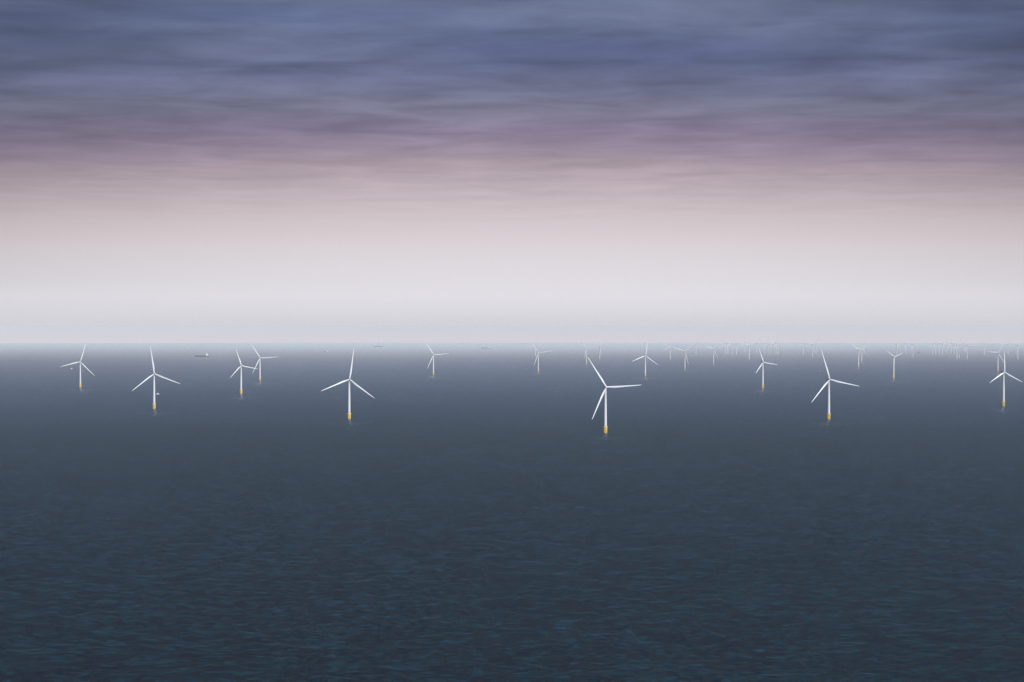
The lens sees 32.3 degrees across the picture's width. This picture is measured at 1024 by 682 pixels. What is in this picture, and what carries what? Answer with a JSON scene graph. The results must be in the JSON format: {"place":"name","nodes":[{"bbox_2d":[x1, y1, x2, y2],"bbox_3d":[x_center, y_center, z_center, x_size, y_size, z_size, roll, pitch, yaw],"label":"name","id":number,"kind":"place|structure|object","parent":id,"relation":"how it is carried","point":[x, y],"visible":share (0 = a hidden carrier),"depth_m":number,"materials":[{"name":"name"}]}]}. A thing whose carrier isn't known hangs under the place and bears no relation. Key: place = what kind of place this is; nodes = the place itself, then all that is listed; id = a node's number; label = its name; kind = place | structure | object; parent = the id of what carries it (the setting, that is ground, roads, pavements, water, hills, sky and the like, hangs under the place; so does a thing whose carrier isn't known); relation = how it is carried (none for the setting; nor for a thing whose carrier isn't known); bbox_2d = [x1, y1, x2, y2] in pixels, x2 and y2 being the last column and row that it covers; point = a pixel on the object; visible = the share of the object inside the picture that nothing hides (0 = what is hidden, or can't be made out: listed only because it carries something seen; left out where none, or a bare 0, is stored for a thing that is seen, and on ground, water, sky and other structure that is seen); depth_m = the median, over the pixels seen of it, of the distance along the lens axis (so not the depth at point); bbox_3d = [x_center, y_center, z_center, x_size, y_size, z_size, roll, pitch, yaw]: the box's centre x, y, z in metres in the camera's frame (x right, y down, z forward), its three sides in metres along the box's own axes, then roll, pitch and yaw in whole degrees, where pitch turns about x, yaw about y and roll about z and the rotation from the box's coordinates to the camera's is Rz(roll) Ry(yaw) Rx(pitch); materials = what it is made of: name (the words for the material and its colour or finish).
{"place":"outdoors","nodes":[
{"label":"outdoors","id":0,"kind":"place"},
{"bbox_2d":[0,343,1023,681],"bbox_3d":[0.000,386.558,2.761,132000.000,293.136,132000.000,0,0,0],"label":"sea","id":1,"kind":"structure","parent":0,"point":[484,513],"depth_m":2297.82,"materials":[{"name":"liquid"}]},
{"bbox_2d":[61,343,94,387],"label":"wind turbine","id":2,"kind":"object","parent":1,"relation":"on","point":[80,367],"visible":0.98,"depth_m":7258.39,"materials":[{"name":"metal"}]},
{"bbox_2d":[132,347,179,409],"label":"wind turbine","id":3,"kind":"object","parent":1,"relation":"on","point":[154,404],"visible":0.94,"depth_m":5270.43,"materials":[{"name":"metal"}]},
{"bbox_2d":[195,353,208,356],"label":"cargo ship","id":4,"kind":"object","parent":1,"relation":"on","point":[207,355],"visible":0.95,"depth_m":16038.77,"materials":[{"name":"paint"}]},
{"bbox_2d":[230,350,256,394],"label":"wind turbine","id":5,"kind":"object","parent":1,"relation":"on","point":[241,365],"visible":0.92,"depth_m":6475.71,"materials":[{"name":"metal"}]},
{"bbox_2d":[251,344,272,380],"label":"wind turbine","id":6,"kind":"object","parent":1,"relation":"on","point":[260,365],"visible":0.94,"depth_m":8253.27,"materials":[{"name":"metal"}]},
{"bbox_2d":[322,350,373,419],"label":"wind turbine","id":7,"kind":"object","parent":1,"relation":"on","point":[349,414],"visible":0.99,"depth_m":4677.11,"materials":[{"name":"metal"}]},
{"bbox_2d":[425,342,448,374],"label":"wind turbine","id":8,"kind":"object","parent":1,"relation":"on","point":[433,359],"visible":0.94,"depth_m":9326.34,"materials":[{"name":"metal"}]},
{"bbox_2d":[531,343,548,370],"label":"wind turbine","id":9,"kind":"object","parent":1,"relation":"on","point":[538,357],"visible":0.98,"depth_m":10167.24,"materials":[{"name":"white metal"}]},
{"bbox_2d":[588,358,637,433],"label":"wind turbine","id":10,"kind":"object","parent":1,"relation":"on","point":[605,386],"visible":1,"depth_m":4040.77,"materials":[{"name":"metal"}]},
{"bbox_2d":[634,341,657,375],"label":"wind turbine","id":11,"kind":"object","parent":1,"relation":"on","point":[645,359],"visible":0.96,"depth_m":9044.08,"materials":[{"name":"metal"}]},
{"bbox_2d":[674,342,694,368],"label":"wind turbine","id":12,"kind":"object","parent":1,"relation":"on","point":[685,354],"visible":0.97,"depth_m":10885.40,"materials":[{"name":"white metal"}]},
{"bbox_2d":[707,340,720,363],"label":"wind turbine","id":13,"kind":"object","parent":1,"relation":"on","point":[713,352],"visible":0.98,"depth_m":12534.00,"materials":[{"name":"white metal"}]},
{"bbox_2d":[757,349,776,388],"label":"wind turbine","id":14,"kind":"object","parent":1,"relation":"on","point":[762,362],"visible":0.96,"depth_m":7138.16,"materials":[{"name":"metal"}]},
{"bbox_2d":[811,350,856,419],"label":"wind turbine","id":15,"kind":"object","parent":1,"relation":"on","point":[828,379],"visible":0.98,"depth_m":4662.12,"materials":[{"name":"metal"}]},
{"bbox_2d":[889,352,903,378],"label":"wind turbine","id":16,"kind":"object","parent":1,"relation":"on","point":[893,363],"visible":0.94,"depth_m":8580.25,"materials":[{"name":"metal"}]},
{"bbox_2d":[996,342,1004,370],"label":"wind turbine","id":17,"kind":"object","parent":1,"relation":"on","point":[997,359],"visible":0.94,"depth_m":10353.71,"materials":[{"name":"white metal"}]},
{"bbox_2d":[991,351,1021,406],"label":"wind turbine","id":18,"kind":"object","parent":1,"relation":"on","point":[1003,401],"visible":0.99,"depth_m":5466.64,"materials":[{"name":"metal"}]},
{"bbox_2d":[0,0,1023,342],"label":"sky","id":19,"kind":"structure","parent":0,"point":[172,171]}
]}

